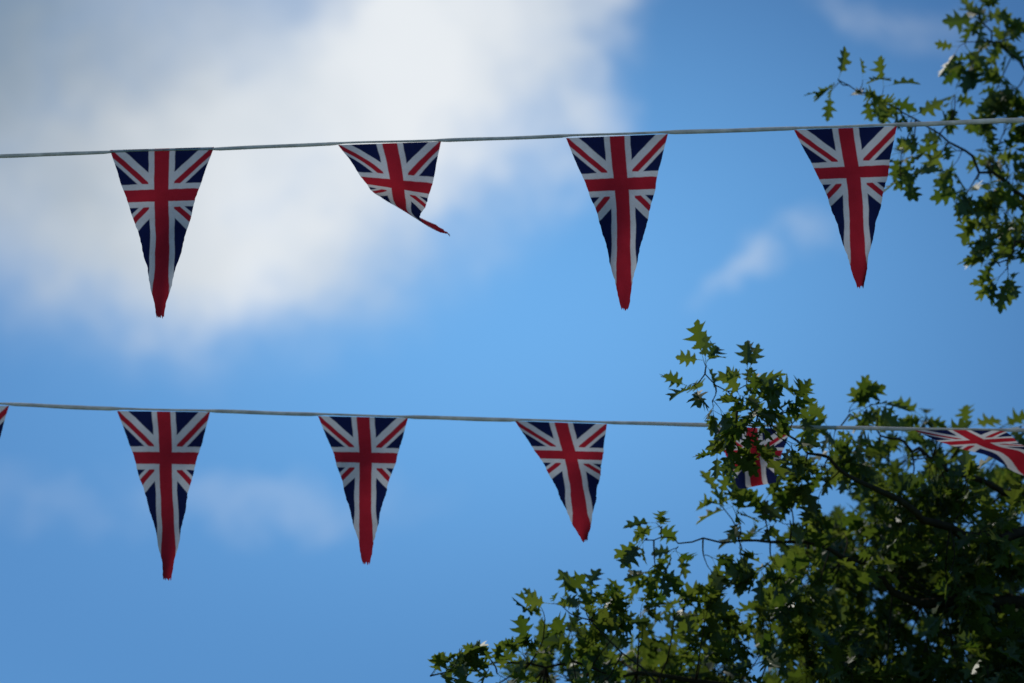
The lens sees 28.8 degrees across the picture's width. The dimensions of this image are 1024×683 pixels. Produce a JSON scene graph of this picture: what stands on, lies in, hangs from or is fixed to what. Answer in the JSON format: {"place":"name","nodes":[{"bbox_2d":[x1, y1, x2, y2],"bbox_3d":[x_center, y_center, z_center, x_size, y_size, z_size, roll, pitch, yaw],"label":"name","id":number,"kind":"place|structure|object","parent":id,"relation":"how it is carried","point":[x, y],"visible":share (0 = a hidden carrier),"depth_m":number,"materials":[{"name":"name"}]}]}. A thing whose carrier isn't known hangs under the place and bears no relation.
{"place":"outdoors","nodes":[
{"label":"outdoors","id":0,"kind":"place"},
{"bbox_2d":[0,0,1023,682],"label":"sky","id":1,"kind":"structure","parent":0,"point":[296,286],"materials":[{"name":"blue"}]},
{"bbox_2d":[0,118,1023,318],"bbox_3d":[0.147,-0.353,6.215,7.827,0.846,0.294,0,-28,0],"label":"union jack bunting","id":2,"kind":"object","parent":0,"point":[850,164],"visible":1,"depth_m":6.17,"materials":[{"name":"fabric"}]},
{"label":"ground","id":3,"kind":"structure","parent":0,"visible":0},
{"bbox_2d":[428,0,1023,682],"bbox_3d":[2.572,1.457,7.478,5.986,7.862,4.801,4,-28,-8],"label":"oak tree","id":4,"kind":"object","parent":3,"relation":"on","point":[928,558],"visible":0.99,"depth_m":6.73,"materials":[{"name":"green plant"}]},
{"bbox_2d":[0,402,1023,580],"bbox_3d":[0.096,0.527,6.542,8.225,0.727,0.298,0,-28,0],"label":"union jack bunting","id":5,"kind":"object","parent":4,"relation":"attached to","point":[165,447],"visible":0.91,"depth_m":6.51,"materials":[{"name":"fabric"}]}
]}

